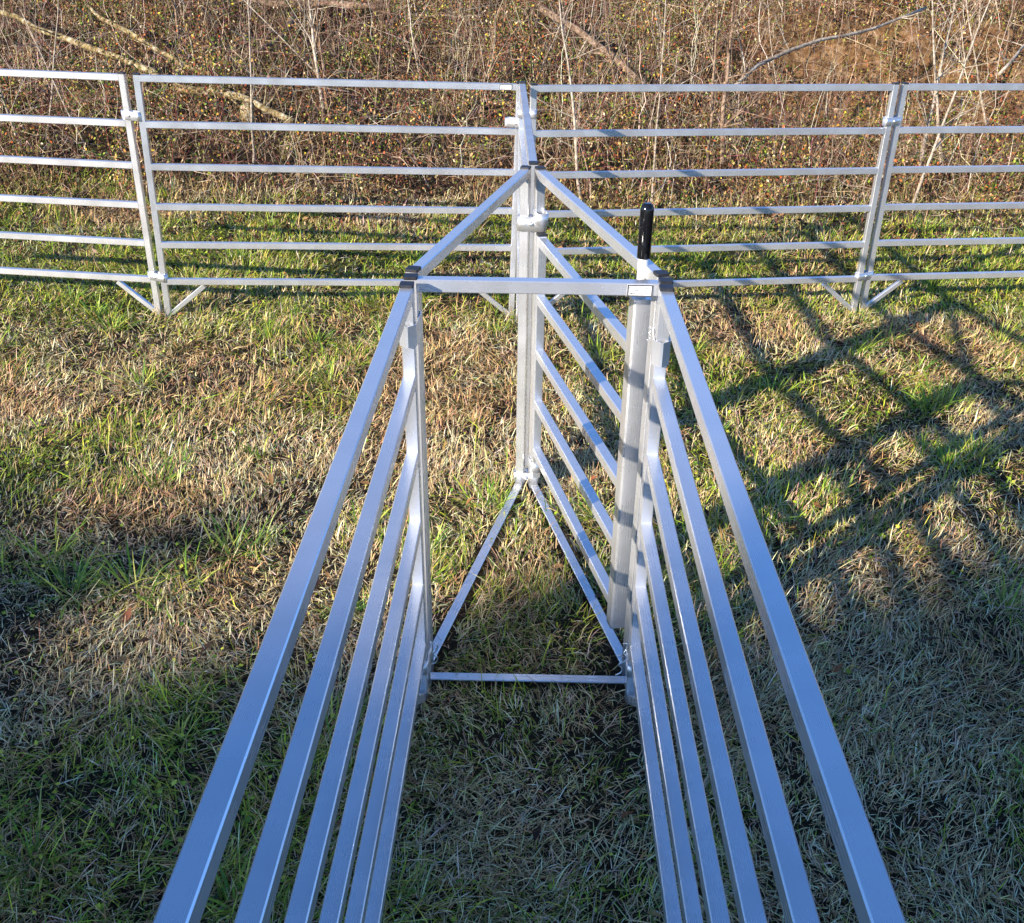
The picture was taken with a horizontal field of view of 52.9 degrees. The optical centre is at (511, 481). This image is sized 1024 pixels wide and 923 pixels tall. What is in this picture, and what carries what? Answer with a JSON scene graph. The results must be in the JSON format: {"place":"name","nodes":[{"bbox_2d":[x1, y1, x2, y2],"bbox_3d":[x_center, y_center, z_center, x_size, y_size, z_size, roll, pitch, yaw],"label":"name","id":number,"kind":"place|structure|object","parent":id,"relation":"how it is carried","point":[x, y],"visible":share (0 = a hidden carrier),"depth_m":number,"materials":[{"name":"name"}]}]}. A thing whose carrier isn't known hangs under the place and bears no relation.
{"place":"outdoors","nodes":[
{"label":"outdoors","id":0,"kind":"place"},
{"bbox_2d":[0,0,1023,922],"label":"ground","id":1,"kind":"structure","parent":0,"point":[860,48],"depth_m":4.97,"materials":[{"name":"green plant"}]},
{"bbox_2d":[0,49,71,147],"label":"sapling","id":2,"kind":"object","parent":1,"relation":"on","point":[4,103],"visible":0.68,"depth_m":10.54,"materials":[{"name":"brown plant"}]},
{"bbox_2d":[2,1,93,146],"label":"sapling","id":3,"kind":"object","parent":1,"relation":"on","point":[48,69],"visible":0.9,"depth_m":10.44,"materials":[{"name":"brown plant"}]},
{"bbox_2d":[0,0,122,130],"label":"sapling","id":4,"kind":"object","parent":1,"relation":"on","point":[54,56],"visible":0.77,"depth_m":10.87,"materials":[{"name":"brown plant"}]},
{"bbox_2d":[0,69,162,314],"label":"livestock panel","id":5,"kind":"object","parent":1,"relation":"on","point":[134,162],"visible":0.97,"depth_m":6.58,"materials":[{"name":"metal"}]},
{"bbox_2d":[0,3,169,86],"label":"fallen limb","id":6,"kind":"object","parent":1,"relation":"on","point":[86,46],"visible":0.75,"depth_m":12.03,"materials":[{"name":"brown wood"}]},
{"bbox_2d":[62,0,140,51],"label":"sapling","id":7,"kind":"object","parent":1,"relation":"on","point":[121,19],"visible":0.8,"depth_m":12.68,"materials":[{"name":"brown plant"}]},
{"bbox_2d":[88,5,215,75],"bbox_3d":[-4.364,-5.261,12.210,2.611,0.605,0.478,25,37,37],"label":"fallen limb","id":8,"kind":"object","parent":1,"relation":"on","point":[133,34],"visible":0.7,"depth_m":11.99,"materials":[{"name":"wood"}]},
{"bbox_2d":[144,88,165,102],"bbox_3d":[-3.951,-4.276,11.377,0.380,0.300,0.096,12,31,19],"label":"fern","id":9,"kind":"object","parent":1,"relation":"on","point":[159,90],"visible":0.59,"depth_m":11.37,"materials":[{"name":"green plant"}]},
{"bbox_2d":[131,0,218,59],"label":"sapling","id":10,"kind":"object","parent":1,"relation":"on","point":[176,20],"visible":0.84,"depth_m":12.45,"materials":[{"name":"brown plant"}]},
{"bbox_2d":[162,57,296,123],"bbox_3d":[-2.974,-4.207,11.034,1.987,0.614,0.400,17,33,27],"label":"fallen limb","id":11,"kind":"object","parent":1,"relation":"on","point":[264,105],"visible":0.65,"depth_m":11.06,"materials":[{"name":"beige wood"}]},
{"bbox_2d":[199,0,281,172],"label":"sapling","id":12,"kind":"object","parent":1,"relation":"on","point":[251,114],"visible":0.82,"depth_m":9.96,"materials":[{"name":"beige plant"}]},
{"bbox_2d":[238,101,256,130],"bbox_3d":[-2.833,-3.893,10.981,0.231,0.282,0.232,1,29,0],"label":"tree stump","id":13,"kind":"object","parent":1,"relation":"on","point":[247,111],"visible":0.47,"depth_m":10.92,"materials":[{"name":"brown wood"}]},
{"bbox_2d":[234,0,309,54],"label":"fallen limb","id":14,"kind":"object","parent":1,"relation":"on","point":[289,20],"visible":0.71,"depth_m":12.62,"materials":[{"name":"brown wood"}]},
{"bbox_2d":[244,0,322,78],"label":"sapling","id":15,"kind":"object","parent":1,"relation":"on","point":[283,39],"visible":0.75,"depth_m":12.40,"materials":[{"name":"brown plant"}]},
{"bbox_2d":[153,281,428,922],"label":"livestock panel","id":16,"kind":"object","parent":1,"relation":"on","point":[189,885],"visible":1,"depth_m":2.07,"materials":[{"name":"metal"}]},
{"bbox_2d":[399,310,422,347],"bbox_3d":[-0.298,-0.447,3.021,0.051,0.065,0.141,3,29,3],"label":"panel clamp","id":17,"kind":"object","parent":16,"relation":"attached to","point":[410,336],"visible":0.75,"depth_m":2.97,"materials":[{"name":"metal"}]},
{"bbox_2d":[422,641,431,675],"bbox_3d":[-0.312,0.621,3.622,0.050,0.050,0.135,3,29,3],"label":"panel clamp","id":18,"kind":"object","parent":16,"relation":"attached to","point":[426,667],"visible":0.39,"depth_m":3.58,"materials":[{"name":"metal"}]},
{"bbox_2d":[431,642,437,664],"bbox_3d":[-0.272,0.604,3.605,0.029,0.098,0.006,-2,29,-5],"label":"retaining clip","id":19,"kind":"object","parent":18,"relation":"attached to","point":[434,651],"visible":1,"depth_m":3.60,"materials":[{"name":"metal"}]},
{"bbox_2d":[212,0,388,12],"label":"fallen limb","id":20,"kind":"object","parent":1,"relation":"on","point":[351,4],"visible":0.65,"depth_m":13.43,"materials":[{"name":"brown wood"}]},
{"bbox_2d":[286,0,353,122],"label":"sapling","id":21,"kind":"object","parent":1,"relation":"on","point":[313,42],"visible":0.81,"depth_m":11.22,"materials":[{"name":"beige plant"}]},
{"bbox_2d":[132,73,518,316],"bbox_3d":[-1.125,-1.788,6.631,2.342,1.525,0.043,-1,29,-5],"label":"livestock panel","id":22,"kind":"object","parent":1,"relation":"on","point":[145,125],"visible":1,"depth_m":6.55,"materials":[{"name":"metal"}]},
{"bbox_2d":[121,109,140,120],"bbox_3d":[-2.323,-2.235,6.287,0.151,0.052,0.057,16,33,25],"label":"panel clamp","id":23,"kind":"object","parent":22,"relation":"attached to","point":[133,115],"visible":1,"depth_m":6.26,"materials":[{"name":"metal"}]},
{"bbox_2d":[147,271,167,282],"bbox_3d":[-2.335,-1.349,6.783,0.151,0.052,0.057,16,33,25],"label":"panel clamp","id":24,"kind":"object","parent":22,"relation":"attached to","point":[158,277],"visible":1,"depth_m":6.76,"materials":[{"name":"metal"}]},
{"bbox_2d":[505,117,518,127],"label":"panel clamp","id":25,"kind":"object","parent":22,"relation":"attached to","point":[511,121],"visible":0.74,"depth_m":6.43,"materials":[{"name":"metal"}]},
{"bbox_2d":[286,0,372,123],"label":"sapling","id":26,"kind":"object","parent":1,"relation":"on","point":[322,62],"visible":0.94,"depth_m":10.83,"materials":[{"name":"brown plant"}]},
{"bbox_2d":[328,0,405,155],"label":"sapling","id":27,"kind":"object","parent":1,"relation":"on","point":[376,91],"visible":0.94,"depth_m":10.43,"materials":[{"name":"brown plant"}]},
{"bbox_2d":[336,0,448,88],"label":"sapling","id":28,"kind":"object","parent":1,"relation":"on","point":[415,57],"visible":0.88,"depth_m":12.00,"materials":[{"name":"grey plant"}]},
{"bbox_2d":[405,165,530,671],"bbox_3d":[-0.127,-0.299,4.014,0.039,1.525,1.452,8,30,12],"label":"bow frame","id":29,"kind":"object","parent":1,"relation":"on","point":[429,261],"visible":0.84,"depth_m":4.14,"materials":[{"name":"metal"}]},
{"bbox_2d":[514,468,538,483],"bbox_3d":[0.069,-0.024,4.945,0.122,0.055,0.057,4,29,5],"label":"panel clamp","id":30,"kind":"object","parent":29,"relation":"attached to","point":[523,477],"visible":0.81,"depth_m":4.93,"materials":[{"name":"metal"}]},
{"bbox_2d":[517,214,545,231],"bbox_3d":[0.084,-1.090,4.348,0.122,0.062,0.057,4,29,5],"label":"panel clamp","id":31,"kind":"object","parent":29,"relation":"attached to","point":[526,224],"visible":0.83,"depth_m":4.33,"materials":[{"name":"metal"}]},
{"bbox_2d":[468,0,512,126],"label":"sapling","id":32,"kind":"object","parent":1,"relation":"on","point":[487,65],"visible":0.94,"depth_m":11.06,"materials":[{"name":"brown plant"}]},
{"bbox_2d":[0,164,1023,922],"bbox_3d":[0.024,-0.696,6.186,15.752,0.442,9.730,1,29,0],"label":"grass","id":33,"kind":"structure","parent":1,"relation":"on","point":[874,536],"depth_m":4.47,"materials":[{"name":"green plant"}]},
{"bbox_2d":[0,0,1023,242],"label":"thicket stems","id":34,"kind":"object","parent":1,"relation":"on","point":[466,79],"visible":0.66,"depth_m":11.37,"materials":[{"name":"brown plant"}]},
{"bbox_2d":[0,0,1023,915],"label":"fallen leaves","id":35,"kind":"object","parent":1,"relation":"on","point":[396,188],"visible":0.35,"depth_m":10.87,"materials":[{"name":"brown plant"}]},
{"bbox_2d":[539,0,641,80],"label":"fallen limb","id":36,"kind":"object","parent":35,"relation":"in","point":[581,32],"visible":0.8,"depth_m":12.18,"materials":[{"name":"brown wood"}]},
{"bbox_2d":[731,6,926,91],"bbox_3d":[3.535,-4.721,11.140,3.430,0.699,0.404,-19,35,-31],"label":"fallen limb","id":37,"kind":"object","parent":35,"relation":"in","point":[778,55],"visible":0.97,"depth_m":11.04,"materials":[{"name":"grey wood"}]},
{"bbox_2d":[0,177,1023,922],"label":"coarse grass","id":38,"kind":"structure","parent":1,"relation":"on","point":[80,575],"depth_m":4.91,"materials":[{"name":"green plant"}]},
{"bbox_2d":[0,0,1023,265],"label":"dry bunch grass","id":39,"kind":"structure","parent":1,"relation":"on","point":[970,192],"depth_m":10.53,"materials":[{"name":"beige plant"}]},
{"bbox_2d":[0,0,1023,218],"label":"brush leaves","id":40,"kind":"object","parent":1,"relation":"on","point":[858,118],"visible":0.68,"depth_m":11.32,"materials":[{"name":"brown plant"}]},
{"bbox_2d":[516,81,537,468],"bbox_3d":[0.068,-1.221,5.665,0.041,1.525,2.279,0,29,-1],"label":"livestock panel","id":41,"kind":"object","parent":1,"relation":"on","point":[527,155],"visible":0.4,"depth_m":4.92,"materials":[{"name":"metal"}]},
{"bbox_2d":[518,108,536,118],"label":"panel clamp","id":42,"kind":"object","parent":41,"relation":"attached to","point":[533,114],"visible":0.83,"depth_m":6.32,"materials":[{"name":"metal"}]},
{"bbox_2d":[404,273,672,685],"bbox_3d":[0.067,0.076,3.350,0.777,1.525,0.042,1,29,0],"label":"bow frame","id":43,"kind":"object","parent":1,"relation":"on","point":[563,286],"visible":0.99,"depth_m":2.98,"materials":[{"name":"metal"}]},
{"bbox_2d":[615,655,623,674],"bbox_3d":[0.383,0.653,3.656,0.027,0.091,0.006,-5,30,-10],"label":"retaining clip","id":44,"kind":"object","parent":43,"relation":"attached to","point":[620,672],"visible":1,"depth_m":3.65,"materials":[{"name":"metal"}]},
{"bbox_2d":[500,0,606,77],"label":"sapling","id":45,"kind":"object","parent":1,"relation":"on","point":[550,28],"visible":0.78,"depth_m":12.48,"materials":[{"name":"brown plant"}]},
{"bbox_2d":[495,0,613,201],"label":"sapling","id":46,"kind":"object","parent":1,"relation":"on","point":[575,139],"visible":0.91,"depth_m":9.49,"materials":[{"name":"beige plant"}]},
{"bbox_2d":[528,166,669,675],"bbox_3d":[0.270,-0.289,4.007,0.040,1.525,1.454,-6,30,-12],"label":"bow frame","id":47,"kind":"object","parent":1,"relation":"on","point":[617,242],"visible":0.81,"depth_m":3.74,"materials":[{"name":"metal"}]},
{"bbox_2d":[528,202,653,628],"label":"panel gate","id":48,"kind":"structure","parent":47,"relation":"attached to","point":[632,341],"depth_m":3.72,"materials":[{"name":"metal"}]},
{"bbox_2d":[581,0,620,107],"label":"sapling","id":49,"kind":"object","parent":1,"relation":"on","point":[606,39],"visible":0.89,"depth_m":11.81,"materials":[{"name":"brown plant"}]},
{"bbox_2d":[651,0,729,202],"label":"sapling","id":50,"kind":"object","parent":1,"relation":"on","point":[660,96],"visible":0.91,"depth_m":9.14,"materials":[{"name":"brown plant"}]},
{"bbox_2d":[644,0,754,188],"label":"sapling","id":51,"kind":"object","parent":1,"relation":"on","point":[712,110],"visible":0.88,"depth_m":9.86,"materials":[{"name":"brown plant"}]},
{"bbox_2d":[530,82,899,311],"bbox_3d":[1.272,-1.808,6.766,2.367,1.525,0.042,-3,29,-7],"label":"livestock panel","id":52,"kind":"object","parent":1,"relation":"on","point":[884,131],"visible":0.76,"depth_m":6.68,"materials":[{"name":"metal"}]},
{"bbox_2d":[855,270,873,280],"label":"panel clamp","id":53,"kind":"object","parent":52,"relation":"attached to","point":[864,276],"visible":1,"depth_m":7.15,"materials":[{"name":"metal"}]},
{"bbox_2d":[670,0,788,168],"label":"sapling","id":54,"kind":"object","parent":1,"relation":"on","point":[736,114],"visible":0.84,"depth_m":10.42,"materials":[{"name":"brown plant"}]},
{"bbox_2d":[689,0,779,151],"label":"sapling","id":55,"kind":"object","parent":1,"relation":"on","point":[720,81],"visible":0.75,"depth_m":10.59,"materials":[{"name":"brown plant"}]},
{"bbox_2d":[624,284,905,922],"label":"livestock panel","id":56,"kind":"object","parent":1,"relation":"on","point":[869,885],"visible":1,"depth_m":2.09,"materials":[{"name":"metal"}]},
{"bbox_2d":[625,651,632,677],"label":"panel clamp","id":57,"kind":"object","parent":56,"relation":"attached to","point":[628,670],"visible":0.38,"depth_m":3.57,"materials":[{"name":"metal"}]},
{"bbox_2d":[620,643,628,663],"bbox_3d":[0.395,0.602,3.604,0.027,0.091,0.006,-5,30,-10],"label":"retaining clip","id":58,"kind":"object","parent":57,"relation":"attached to","point":[624,652],"visible":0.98,"depth_m":3.60,"materials":[{"name":"metal"}]},
{"bbox_2d":[651,327,670,366],"bbox_3d":[0.439,-0.396,3.041,0.051,0.075,0.131,3,29,5],"label":"panel clamp","id":59,"kind":"object","parent":56,"relation":"attached to","point":[660,353],"visible":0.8,"depth_m":2.99,"materials":[{"name":"metal"}]},
{"bbox_2d":[737,0,828,110],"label":"sapling","id":60,"kind":"object","parent":1,"relation":"on","point":[772,52],"visible":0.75,"depth_m":12.12,"materials":[{"name":"beige plant"}]},
{"bbox_2d":[813,0,855,154],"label":"sapling","id":61,"kind":"object","parent":1,"relation":"on","point":[835,64],"visible":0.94,"depth_m":11.18,"materials":[{"name":"brown plant"}]},
{"bbox_2d":[858,82,1023,309],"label":"livestock panel","id":62,"kind":"object","parent":1,"relation":"on","point":[890,168],"visible":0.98,"depth_m":6.97,"materials":[{"name":"metal"}]},
{"bbox_2d":[882,115,902,125],"bbox_3d":[2.467,-2.336,6.671,0.148,0.052,0.057,-15,33,-26],"label":"panel clamp","id":63,"kind":"object","parent":62,"relation":"attached to","point":[889,121],"visible":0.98,"depth_m":6.65,"materials":[{"name":"metal"}]},
{"bbox_2d":[907,0,985,165],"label":"sapling","id":64,"kind":"object","parent":1,"relation":"on","point":[934,62],"visible":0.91,"depth_m":10.46,"materials":[{"name":"beige plant"}]},
{"bbox_2d":[912,0,1001,202],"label":"sapling","id":65,"kind":"object","parent":1,"relation":"on","point":[935,146],"visible":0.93,"depth_m":9.35,"materials":[{"name":"beige plant"}]},
{"bbox_2d":[913,0,1011,173],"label":"sapling","id":66,"kind":"object","parent":1,"relation":"on","point":[927,123],"visible":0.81,"depth_m":10.61,"materials":[{"name":"beige plant"}]},
{"bbox_2d":[946,0,1018,145],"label":"sapling","id":67,"kind":"object","parent":1,"relation":"on","point":[983,105],"visible":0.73,"depth_m":11.98,"materials":[{"name":"beige plant"}]},
{"bbox_2d":[984,34,1023,74],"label":"fallen limb","id":68,"kind":"object","parent":1,"relation":"on","point":[1005,67],"visible":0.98,"depth_m":11.30,"materials":[{"name":"beige wood"}]},
{"bbox_2d":[984,0,1023,91],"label":"sapling","id":69,"kind":"object","parent":1,"relation":"on","point":[1008,33],"visible":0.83,"depth_m":12.34,"materials":[{"name":"brown plant"}]}
]}

